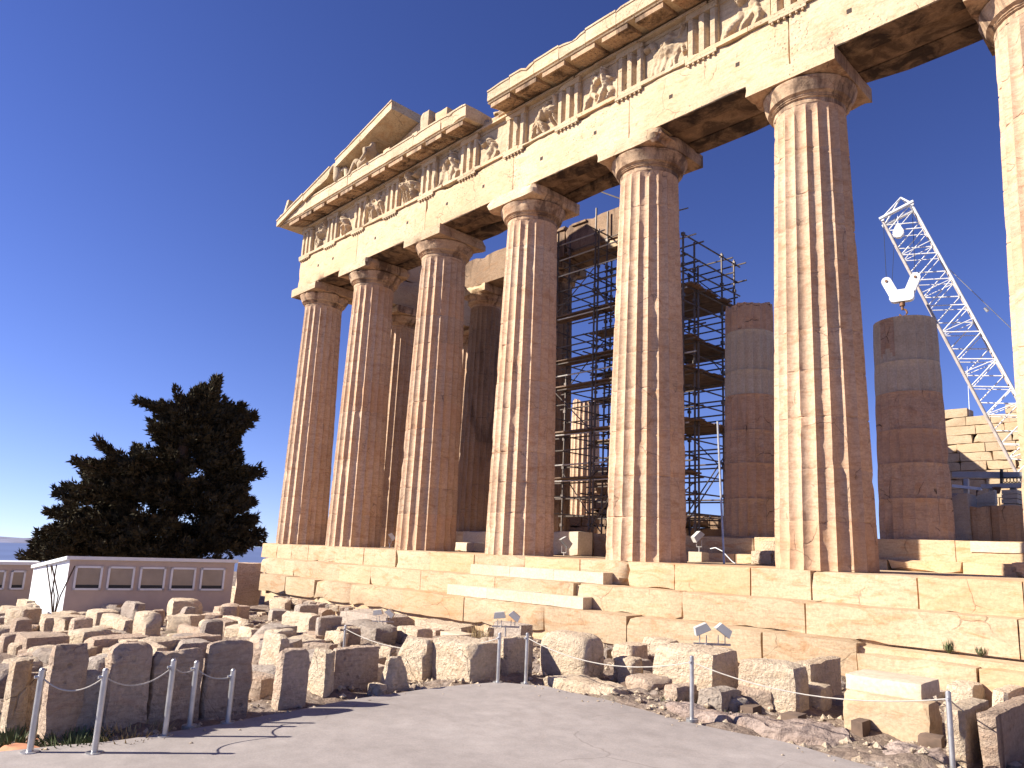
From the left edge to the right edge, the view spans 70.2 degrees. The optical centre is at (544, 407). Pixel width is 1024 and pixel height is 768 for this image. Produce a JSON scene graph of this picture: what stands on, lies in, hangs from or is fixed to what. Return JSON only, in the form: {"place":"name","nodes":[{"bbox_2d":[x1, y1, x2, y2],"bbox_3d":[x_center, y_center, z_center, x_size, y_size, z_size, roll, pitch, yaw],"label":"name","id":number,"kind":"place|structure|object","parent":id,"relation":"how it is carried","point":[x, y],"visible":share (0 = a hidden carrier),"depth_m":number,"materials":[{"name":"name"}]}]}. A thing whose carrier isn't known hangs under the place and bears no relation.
{"place":"outdoors","nodes":[
{"label":"outdoors","id":0,"kind":"place"},
{"bbox_2d":[0,543,266,570],"bbox_3d":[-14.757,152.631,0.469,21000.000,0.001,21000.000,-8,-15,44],"label":"sea","id":1,"kind":"structure","parent":0,"point":[7,550],"depth_m":4974.46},
{"bbox_2d":[0,682,874,767],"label":"pavement","id":2,"kind":"structure","parent":0,"point":[498,725],"depth_m":6.09,"materials":[{"name":"concrete"}]},
{"bbox_2d":[20,668,45,754],"bbox_3d":[-3.784,2.260,5.412,0.120,0.611,0.120,-8,-15,44],"label":"barrier post","id":3,"kind":"object","parent":2,"relation":"on","point":[40,676],"visible":0.92,"depth_m":5.40,"materials":[{"name":"metal"}]},
{"bbox_2d":[85,668,108,754],"bbox_3d":[-3.332,2.280,5.451,0.120,0.620,0.120,-8,-15,44],"label":"barrier post","id":4,"kind":"object","parent":2,"relation":"on","point":[103,677],"visible":0.93,"depth_m":5.43,"materials":[{"name":"metal"}]},
{"bbox_2d":[156,659,176,737],"bbox_3d":[-3.080,2.388,5.967,0.120,0.618,0.120,-8,-15,44],"label":"barrier post","id":5,"kind":"object","parent":2,"relation":"on","point":[165,733],"visible":0.92,"depth_m":5.95,"materials":[{"name":"metal"}]},
{"bbox_2d":[220,669,235,723],"bbox_3d":[-2.788,2.567,6.454,0.120,0.470,0.120,-8,-15,44],"label":"barrier post","id":6,"kind":"object","parent":2,"relation":"on","point":[231,676],"visible":0.93,"depth_m":6.44,"materials":[{"name":"metal"}]},
{"bbox_2d":[0,0,1015,542],"label":"sky","id":7,"kind":"structure","parent":0,"point":[152,152],"materials":[{"name":"blue"}]},
{"bbox_2d":[0,571,1023,767],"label":"ground","id":8,"kind":"structure","parent":0,"point":[876,758],"depth_m":7.60,"materials":[{"name":"stone"}]},
{"bbox_2d":[0,657,33,736],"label":"stone block","id":9,"kind":"object","parent":8,"relation":"on","point":[15,701],"depth_m":6.05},
{"bbox_2d":[0,663,36,697],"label":"rubble stone","id":10,"kind":"object","parent":8,"relation":"on","point":[4,669],"visible":0.21,"depth_m":7.92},
{"bbox_2d":[0,560,40,606],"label":"site cabin","id":11,"kind":"object","parent":8,"relation":"on","point":[15,579],"visible":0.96,"depth_m":25.02,"materials":[{"name":"white metal"}]},
{"bbox_2d":[9,570,26,589],"bbox_3d":[-18.159,5.953,25.067,0.419,0.644,0.070,10,-13,-35],"label":"window","id":12,"kind":"structure","parent":11,"relation":"in","point":[17,581],"depth_m":25.06,"materials":[{"name":"grey glass"}]},
{"bbox_2d":[10,617,31,631],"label":"stone block","id":13,"kind":"object","parent":8,"relation":"on","point":[21,624],"visible":0.52,"depth_m":13.02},
{"bbox_2d":[5,607,41,624],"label":"stone block","id":14,"kind":"object","parent":8,"relation":"on","point":[34,614],"depth_m":17.71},
{"bbox_2d":[0,723,57,747],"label":"weed clump","id":15,"kind":"object","parent":8,"relation":"on","point":[8,736],"visible":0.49,"depth_m":5.81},
{"bbox_2d":[25,672,42,733],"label":"stone block","id":16,"kind":"object","parent":8,"relation":"on","point":[32,691],"depth_m":6.16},
{"bbox_2d":[14,631,69,648],"bbox_3d":[-8.152,3.869,11.783,0.849,0.412,0.625,-8,-15,44],"label":"marble slab","id":17,"kind":"object","parent":8,"relation":"on","point":[27,640],"depth_m":11.58,"materials":[{"name":"brown stone"}]},
{"bbox_2d":[46,564,74,612],"bbox_3d":[-13.184,4.997,19.486,1.005,1.513,0.387,-3,-12,26],"label":"bare shrub","id":18,"kind":"object","parent":8,"relation":"on","point":[53,594],"visible":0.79,"depth_m":19.56,"materials":[{"name":"plant"}]},
{"bbox_2d":[39,614,84,631],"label":"stone block","id":19,"kind":"object","parent":8,"relation":"on","point":[46,623],"depth_m":14.78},
{"bbox_2d":[37,642,88,740],"bbox_3d":[-3.957,2.382,5.978,0.221,0.855,0.285,-8,-15,44],"label":"stone block","id":20,"kind":"object","parent":8,"relation":"on","point":[60,710],"depth_m":5.91,"materials":[{"name":"stone"}]},
{"bbox_2d":[35,724,114,747],"bbox_3d":[-3.691,2.643,5.770,0.646,0.169,0.643,-8,-15,44],"label":"weed clump","id":21,"kind":"object","parent":8,"relation":"on","point":[74,738],"visible":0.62,"depth_m":5.75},
{"bbox_2d":[68,617,92,631],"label":"stone block","id":22,"kind":"object","parent":8,"relation":"on","point":[80,622],"visible":0.32,"depth_m":13.12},
{"bbox_2d":[75,669,101,734],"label":"stone block","id":23,"kind":"object","parent":8,"relation":"on","point":[87,716],"depth_m":6.07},
{"bbox_2d":[68,627,112,643],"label":"stone block","id":24,"kind":"object","parent":8,"relation":"on","point":[82,635],"depth_m":12.21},
{"bbox_2d":[87,654,107,671],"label":"stone block","id":25,"kind":"object","parent":8,"relation":"on","point":[97,662],"depth_m":9.27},
{"bbox_2d":[85,608,118,625],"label":"stone block","id":26,"kind":"object","parent":8,"relation":"on","point":[95,615],"depth_m":18.11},
{"bbox_2d":[100,613,132,633],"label":"stone block","id":27,"kind":"object","parent":8,"relation":"on","point":[118,622],"depth_m":14.56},
{"bbox_2d":[84,633,149,654],"bbox_3d":[-6.927,3.888,11.766,0.558,0.391,0.865,-8,-15,44],"label":"marble slab","id":28,"kind":"object","parent":8,"relation":"on","point":[101,642],"depth_m":11.51,"materials":[{"name":"brown stone"}]},
{"bbox_2d":[101,641,152,733],"bbox_3d":[-3.622,2.464,6.286,0.213,0.833,0.345,-8,-15,44],"label":"stone block","id":29,"kind":"object","parent":8,"relation":"on","point":[128,663],"depth_m":6.23,"materials":[{"name":"stone"}]},
{"bbox_2d":[77,719,186,744],"bbox_3d":[-3.402,2.698,5.996,0.822,0.159,0.800,-8,-15,44],"label":"weed clump","id":30,"kind":"object","parent":8,"relation":"on","point":[134,730],"visible":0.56,"depth_m":6.03,"materials":[{"name":"green plant"}]},
{"bbox_2d":[120,601,145,621],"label":"boulder","id":31,"kind":"object","parent":8,"relation":"on","point":[129,609],"visible":0.47,"depth_m":17.80,"materials":[{"name":"grey stone"}]},
{"bbox_2d":[29,556,238,613],"bbox_3d":[-13.599,5.962,23.992,6.062,2.059,2.700,8,-12,-27],"label":"site cabin","id":32,"kind":"object","parent":8,"relation":"on","point":[150,583],"visible":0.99,"depth_m":23.08,"materials":[{"name":"white metal"}]},
{"bbox_2d":[72,566,103,589],"bbox_3d":[-14.067,5.261,22.417,0.737,0.724,0.070,8,-12,-27],"label":"window","id":33,"kind":"structure","parent":32,"relation":"in","point":[85,577],"depth_m":22.41,"materials":[{"name":"grey glass"}]},
{"bbox_2d":[106,566,135,589],"bbox_3d":[-13.290,5.364,22.810,0.737,0.724,0.070,8,-12,-27],"label":"window","id":34,"kind":"structure","parent":32,"relation":"in","point":[119,577],"depth_m":22.80,"materials":[{"name":"grey glass"}]},
{"bbox_2d":[138,567,166,589],"bbox_3d":[-12.514,5.466,23.203,0.737,0.724,0.070,8,-12,-27],"label":"window","id":35,"kind":"structure","parent":32,"relation":"in","point":[151,578],"depth_m":23.19,"materials":[{"name":"grey glass"}]},
{"bbox_2d":[169,567,196,590],"bbox_3d":[-11.737,5.569,23.596,0.737,0.724,0.070,8,-12,-27],"label":"window","id":36,"kind":"structure","parent":32,"relation":"in","point":[181,579],"depth_m":23.58,"materials":[{"name":"grey glass"}]},
{"bbox_2d":[199,568,225,590],"bbox_3d":[-10.961,5.671,23.990,0.737,0.724,0.070,8,-12,-27],"label":"window","id":37,"kind":"structure","parent":32,"relation":"in","point":[211,579],"depth_m":23.97,"materials":[{"name":"grey glass"}]},
{"bbox_2d":[14,372,268,562],"bbox_3d":[-19.570,4.337,36.877,10.874,13.262,7.630,8,-12,-30],"label":"conifer tree","id":38,"kind":"object","parent":8,"relation":"on","point":[205,425],"visible":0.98,"depth_m":35.96,"materials":[{"name":"green plant"}]},
{"bbox_2d":[132,611,161,635],"bbox_3d":[-7.332,4.093,13.388,0.767,0.669,0.299,-8,-15,44],"label":"boulder","id":39,"kind":"object","parent":8,"relation":"on","point":[147,623],"visible":0.59,"depth_m":13.22,"materials":[{"name":"stone"}]},
{"bbox_2d":[139,636,180,650],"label":"stone block","id":40,"kind":"object","parent":8,"relation":"on","point":[169,643],"depth_m":10.96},
{"bbox_2d":[147,647,203,725],"bbox_3d":[-3.342,2.565,6.547,0.191,0.755,0.460,-8,-15,44],"label":"stone block","id":41,"kind":"object","parent":8,"relation":"on","point":[186,659],"depth_m":6.49,"materials":[{"name":"stone"}]},
{"bbox_2d":[166,598,202,618],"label":"stone block","id":42,"kind":"object","parent":8,"relation":"on","point":[175,606],"depth_m":20.79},
{"bbox_2d":[166,613,204,629],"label":"rubble stone","id":43,"kind":"object","parent":8,"relation":"on","point":[177,620],"visible":0.54,"depth_m":16.14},
{"bbox_2d":[182,661,199,729],"bbox_3d":[-3.046,2.485,6.302,0.120,0.554,0.120,-8,-15,44],"label":"barrier post","id":44,"kind":"object","parent":8,"relation":"on","point":[190,724],"visible":0.96,"depth_m":6.28,"materials":[{"name":"metal"}]},
{"bbox_2d":[172,638,210,657],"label":"stone block","id":45,"kind":"object","parent":8,"relation":"on","point":[200,643],"depth_m":10.95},
{"bbox_2d":[200,619,222,636],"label":"boulder","id":46,"kind":"object","parent":8,"relation":"on","point":[213,626],"visible":0.46,"depth_m":12.82,"materials":[{"name":"grey stone"}]},
{"bbox_2d":[199,639,252,719],"bbox_3d":[-3.000,2.602,6.855,0.155,0.796,0.461,-8,-15,44],"label":"stone block","id":47,"kind":"object","parent":8,"relation":"on","point":[223,658],"depth_m":6.79,"materials":[{"name":"stone"}]},
{"bbox_2d":[233,562,262,605],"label":"wall","id":48,"kind":"structure","parent":8,"relation":"on","point":[247,591],"depth_m":27.16,"materials":[{"name":"brown stone"}]},
{"bbox_2d":[249,671,274,700],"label":"stone block","id":49,"kind":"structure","parent":8,"relation":"on","point":[262,685],"depth_m":7.41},
{"bbox_2d":[258,632,289,665],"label":"stone block","id":50,"kind":"object","parent":8,"relation":"on","point":[274,644],"depth_m":8.57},
{"bbox_2d":[268,597,290,612],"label":"stone block","id":51,"kind":"object","parent":8,"relation":"on","point":[280,603],"depth_m":23.43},
{"bbox_2d":[271,648,309,710],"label":"stone block","id":52,"kind":"object","parent":8,"relation":"on","point":[290,683],"depth_m":7.19,"materials":[{"name":"stone"}]},
{"bbox_2d":[281,611,319,631],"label":"stone block","id":53,"kind":"object","parent":8,"relation":"on","point":[303,622],"depth_m":15.06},
{"bbox_2d":[307,647,334,697],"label":"stone block","id":54,"kind":"object","parent":8,"relation":"on","point":[321,677],"depth_m":7.73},
{"bbox_2d":[315,615,341,635],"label":"stone block","id":55,"kind":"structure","parent":8,"relation":"on","point":[324,624],"depth_m":13.05,"materials":[{"name":"grey stone"}]},
{"bbox_2d":[324,630,348,646],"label":"rock","id":56,"kind":"object","parent":8,"relation":"on","point":[335,636],"visible":0.46,"depth_m":12.58,"materials":[{"name":"stone"}]},
{"bbox_2d":[333,625,360,646],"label":"stone block","id":57,"kind":"object","parent":8,"relation":"on","point":[353,639],"depth_m":12.96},
{"bbox_2d":[333,645,379,690],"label":"stone block","id":58,"kind":"object","parent":8,"relation":"on","point":[356,666],"depth_m":8.25,"materials":[{"name":"stone"}]},
{"bbox_2d":[346,620,396,644],"bbox_3d":[-3.476,4.471,14.387,1.371,0.447,0.582,-8,-15,44],"label":"boulder","id":59,"kind":"object","parent":8,"relation":"on","point":[384,633],"visible":0.56,"depth_m":14.01,"materials":[{"name":"grey stone"}]},
{"bbox_2d":[340,608,414,626],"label":"marble slab","id":60,"kind":"structure","parent":8,"relation":"on","point":[399,619],"depth_m":18.18,"materials":[{"name":"grey stone"}]},
{"bbox_2d":[380,656,409,694],"bbox_3d":[-1.703,3.073,8.240,0.150,0.490,0.369,-8,-15,44],"label":"rock","id":61,"kind":"object","parent":8,"relation":"on","point":[394,677],"visible":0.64,"depth_m":8.20,"materials":[{"name":"stone"}]},
{"bbox_2d":[396,625,432,643],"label":"boulder","id":62,"kind":"object","parent":8,"relation":"on","point":[403,632],"visible":0.57,"depth_m":14.18,"materials":[{"name":"stone"}]},
{"bbox_2d":[398,636,432,681],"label":"stone block","id":63,"kind":"object","parent":8,"relation":"on","point":[415,653],"depth_m":9.36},
{"bbox_2d":[415,619,475,632],"bbox_3d":[-2.315,5.179,17.058,1.793,0.279,0.578,-8,-15,44],"label":"marble slab","id":64,"kind":"object","parent":8,"relation":"on","point":[439,624],"depth_m":16.89,"materials":[{"name":"stone"}]},
{"bbox_2d":[431,636,497,681],"bbox_3d":[-1.020,3.250,9.266,0.805,0.564,0.489,-8,-15,44],"label":"stone block","id":65,"kind":"object","parent":8,"relation":"on","point":[467,659],"depth_m":9.05,"materials":[{"name":"stone"}]},
{"bbox_2d":[493,621,532,636],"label":"stone block","id":66,"kind":"object","parent":8,"relation":"on","point":[523,629],"depth_m":14.79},
{"bbox_2d":[500,636,532,674],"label":"stone block","id":67,"kind":"object","parent":8,"relation":"on","point":[512,654],"depth_m":9.68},
{"bbox_2d":[540,630,603,678],"bbox_3d":[0.360,3.403,9.924,0.895,0.666,0.525,-8,-15,44],"label":"boulder","id":68,"kind":"object","parent":8,"relation":"on","point":[585,646],"visible":0.76,"depth_m":9.69,"materials":[{"name":"stone"}]},
{"bbox_2d":[543,674,628,694],"bbox_3d":[0.499,3.359,8.638,1.115,0.272,0.477,-8,-15,44],"label":"rock ledge","id":69,"kind":"object","parent":8,"relation":"on","point":[574,683],"visible":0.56,"depth_m":8.53,"materials":[{"name":"stone"}]},
{"bbox_2d":[613,656,642,683],"bbox_3d":[1.139,3.557,9.773,0.354,0.407,0.344,-8,-15,44],"label":"rock","id":70,"kind":"object","parent":8,"relation":"on","point":[620,674],"visible":0.58,"depth_m":9.68,"materials":[{"name":"stone"}]},
{"bbox_2d":[611,642,647,658],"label":"stone block","id":71,"kind":"object","parent":8,"relation":"on","point":[637,649],"depth_m":11.77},
{"bbox_2d":[259,0,1023,701],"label":"temple","id":72,"kind":"structure","parent":8,"relation":"on","point":[449,424],"depth_m":18.00,"materials":[{"name":"stone"}]},
{"bbox_2d":[347,142,379,174],"bbox_3d":[-6.830,-9.203,27.064,2.020,0.971,0.792,-8,-15,44],"label":"statue","id":73,"kind":"object","parent":72,"relation":"on","point":[370,152],"visible":0.59,"depth_m":26.69,"materials":[{"name":"stone"}]},
{"bbox_2d":[455,542,484,551],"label":"stone block","id":74,"kind":"object","parent":72,"relation":"on","point":[470,547],"depth_m":24.06,"materials":[{"name":"white stone"}]},
{"bbox_2d":[463,531,485,542],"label":"stone block","id":75,"kind":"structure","parent":74,"relation":"on","point":[474,536],"depth_m":26.32,"materials":[{"name":"white stone"}]},
{"bbox_2d":[553,531,591,555],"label":"stone block","id":76,"kind":"object","parent":72,"relation":"on","point":[581,544],"depth_m":22.71,"materials":[{"name":"white stone"}]},
{"bbox_2d":[554,192,746,555],"bbox_3d":[3.245,-1.179,24.944,6.343,12.418,4.069,-8,-15,44],"label":"scaffold","id":77,"kind":"object","parent":72,"relation":"on","point":[698,300],"visible":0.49,"depth_m":24.44,"materials":[{"name":"grey metal"}]},
{"bbox_2d":[717,421,724,563],"bbox_3d":[4.488,2.109,18.578,0.056,3.681,0.838,1,-11,5],"label":"steel pole","id":78,"kind":"object","parent":72,"relation":"on","point":[721,505],"visible":1,"depth_m":18.51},
{"bbox_2d":[724,302,774,536],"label":"broken column","id":79,"kind":"structure","parent":72,"relation":"attached to","point":[749,500],"depth_m":21.18,"materials":[{"name":"white stone"}]},
{"bbox_2d":[751,550,775,564],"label":"stone block","id":80,"kind":"object","parent":72,"relation":"on","point":[764,557],"depth_m":18.24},
{"bbox_2d":[873,315,955,539],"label":"broken column","id":81,"kind":"structure","parent":72,"relation":"attached to","point":[914,490],"depth_m":18.00,"materials":[{"name":"white stone"}]},
{"bbox_2d":[879,197,1023,481],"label":"crane","id":82,"kind":"object","parent":72,"relation":"on","point":[901,297],"visible":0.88,"depth_m":36.43,"materials":[{"name":"white paint"}]},
{"bbox_2d":[952,493,976,540],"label":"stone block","id":83,"kind":"object","parent":72,"relation":"on","point":[962,503],"visible":0.5,"depth_m":21.89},
{"bbox_2d":[970,506,992,540],"bbox_3d":[13.072,3.592,21.983,0.761,1.190,0.758,3,-11,-4],"label":"stone drum","id":84,"kind":"object","parent":72,"relation":"on","point":[981,526],"visible":0.5,"depth_m":21.68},
{"bbox_2d":[952,469,1021,493],"bbox_3d":[15.411,3.133,25.019,2.694,2.048,1.238,-8,-15,44],"label":"gantry","id":85,"kind":"object","parent":72,"relation":"on","point":[1001,475],"visible":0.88,"depth_m":25.27,"materials":[{"name":"metal"}]},
{"bbox_2d":[970,541,1023,552],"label":"stone block","id":86,"kind":"structure","parent":72,"relation":"on","point":[994,547],"depth_m":15.90,"materials":[{"name":"white stone"}]},
{"bbox_2d":[982,505,1023,541],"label":"stone block","id":87,"kind":"object","parent":72,"relation":"on","point":[1007,522],"visible":0.56,"depth_m":21.50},
{"bbox_2d":[976,490,997,507],"bbox_3d":[13.993,3.450,23.070,0.620,1.620,0.500,-7,-14,38],"label":"marble wedge","id":88,"kind":"object","parent":87,"relation":"on","point":[989,498],"visible":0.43,"depth_m":22.93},
{"bbox_2d":[625,673,671,689],"bbox_3d":[1.259,3.389,8.831,0.446,0.255,0.468,10,-13,-35],"label":"rubble stone","id":89,"kind":"object","parent":8,"relation":"on","point":[649,681],"visible":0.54,"depth_m":8.72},
{"bbox_2d":[642,636,678,653],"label":"stone block","id":90,"kind":"object","parent":8,"relation":"on","point":[652,642],"depth_m":13.36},
{"bbox_2d":[664,683,697,701],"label":"rubble stone","id":91,"kind":"object","parent":8,"relation":"on","point":[680,691],"visible":0.58,"depth_m":8.28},
{"bbox_2d":[686,655,697,722],"bbox_3d":[1.456,2.785,7.209,0.120,0.621,0.120,-8,-15,44],"label":"barrier post","id":92,"kind":"object","parent":8,"relation":"on","point":[691,719],"visible":0.98,"depth_m":7.18,"materials":[{"name":"metal"}]},
{"bbox_2d":[694,663,944,701],"bbox_3d":[2.352,2.509,6.539,2.279,0.153,0.011,-7,-14,38],"label":"rope","id":93,"kind":"object","parent":92,"relation":"attached to","point":[822,696],"visible":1,"depth_m":6.43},
{"bbox_2d":[653,643,738,691],"bbox_3d":[1.949,3.410,9.417,0.958,0.639,0.693,-8,-15,44],"label":"stone block","id":94,"kind":"object","parent":8,"relation":"on","point":[723,660],"depth_m":9.18,"materials":[{"name":"stone"}]},
{"bbox_2d":[693,622,731,645],"bbox_3d":[2.426,3.575,10.543,0.547,0.878,0.168,2,-11,2],"label":"floodlight","id":95,"kind":"object","parent":94,"relation":"on","point":[704,627],"visible":0.85,"depth_m":10.53,"materials":[{"name":"metal"}]},
{"bbox_2d":[659,701,732,723],"bbox_3d":[1.605,3.223,7.546,0.844,0.228,0.466,-8,-15,44],"label":"rock ledge","id":96,"kind":"object","parent":8,"relation":"on","point":[702,714],"visible":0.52,"depth_m":7.43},
{"bbox_2d":[697,685,741,711],"bbox_3d":[1.948,3.262,8.105,0.329,0.289,0.469,-8,-15,42],"label":"rubble stone","id":97,"kind":"object","parent":8,"relation":"on","point":[718,698],"visible":0.66,"depth_m":7.96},
{"bbox_2d":[737,684,773,709],"bbox_3d":[2.397,3.331,8.286,0.412,0.300,0.298,-2,-11,19],"label":"rubble stone","id":98,"kind":"object","parent":8,"relation":"on","point":[757,696],"visible":0.44,"depth_m":8.16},
{"bbox_2d":[738,658,808,712],"bbox_3d":[2.612,3.222,8.332,0.771,0.631,0.374,-8,-15,44],"label":"stone block","id":99,"kind":"object","parent":8,"relation":"on","point":[786,675],"depth_m":8.13,"materials":[{"name":"stone"}]},
{"bbox_2d":[731,713,849,745],"bbox_3d":[2.364,3.144,7.036,1.181,0.252,0.594,-8,-15,44],"label":"rock ledge","id":100,"kind":"object","parent":8,"relation":"on","point":[797,731],"visible":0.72,"depth_m":6.85,"materials":[{"name":"stone"}]},
{"bbox_2d":[793,656,841,694],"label":"stone block","id":101,"kind":"object","parent":8,"relation":"on","point":[824,670],"depth_m":9.05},
{"bbox_2d":[808,681,832,710],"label":"rubble stone","id":102,"kind":"object","parent":8,"relation":"on","point":[821,689],"visible":0.43,"depth_m":8.36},
{"bbox_2d":[851,718,870,736],"bbox_3d":[3.239,3.290,7.452,0.221,0.172,0.122,12,-15,-43],"label":"timber chock","id":103,"kind":"object","parent":8,"relation":"on","point":[860,727],"visible":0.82,"depth_m":7.39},
{"bbox_2d":[843,689,942,741],"bbox_3d":[3.604,3.215,7.563,0.884,0.448,0.423,-8,-15,44],"label":"stone block","id":104,"kind":"object","parent":8,"relation":"on","point":[906,721],"depth_m":7.36,"materials":[{"name":"stone"}]},
{"bbox_2d":[846,669,939,699],"bbox_3d":[3.719,2.961,7.791,0.785,0.162,0.607,-8,-15,44],"label":"marble slab","id":105,"kind":"object","parent":104,"relation":"on","point":[897,684],"depth_m":7.61,"materials":[{"name":"stone"}]},
{"bbox_2d":[881,740,949,765],"bbox_3d":[3.163,3.036,6.256,0.588,0.223,0.665,-8,-15,44],"label":"rock ledge","id":106,"kind":"object","parent":8,"relation":"on","point":[898,747],"visible":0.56,"depth_m":6.28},
{"bbox_2d":[918,732,944,748],"bbox_3d":[3.679,3.208,6.931,0.215,0.175,0.222,-6,-13,36],"label":"timber chock","id":107,"kind":"object","parent":8,"relation":"on","point":[926,740],"visible":0.58,"depth_m":6.87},
{"bbox_2d":[945,690,955,767],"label":"barrier post","id":108,"kind":"object","parent":8,"relation":"on","point":[950,731],"visible":1,"depth_m":5.79,"materials":[{"name":"metal"}]},
{"bbox_2d":[943,697,988,767],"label":"stone block","id":109,"kind":"object","parent":8,"relation":"on","point":[967,742],"depth_m":6.31,"materials":[{"name":"stone"}]},
{"bbox_2d":[946,680,985,703],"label":"stone block","id":110,"kind":"object","parent":8,"relation":"on","point":[961,689],"depth_m":9.73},
{"bbox_2d":[976,695,1023,767],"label":"stone block","id":111,"kind":"object","parent":8,"relation":"on","point":[1001,730],"depth_m":6.25,"materials":[{"name":"stone"}]},
{"bbox_2d":[992,684,1023,706],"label":"stone block","id":112,"kind":"object","parent":8,"relation":"on","point":[1004,693],"depth_m":9.32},
{"bbox_2d":[590,467,606,514],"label":"ruined wall","id":113,"kind":"structure","parent":0,"point":[597,505],"depth_m":31.18,"materials":[{"name":"stone"}]},
{"bbox_2d":[570,516,721,535],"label":"ruined wall","id":114,"kind":"structure","parent":0,"point":[707,528],"depth_m":26.46,"materials":[{"name":"stone"}]},
{"bbox_2d":[945,404,1022,505],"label":"ruined wall","id":115,"kind":"structure","parent":0,"point":[973,444],"depth_m":44.60,"materials":[{"name":"stone"}]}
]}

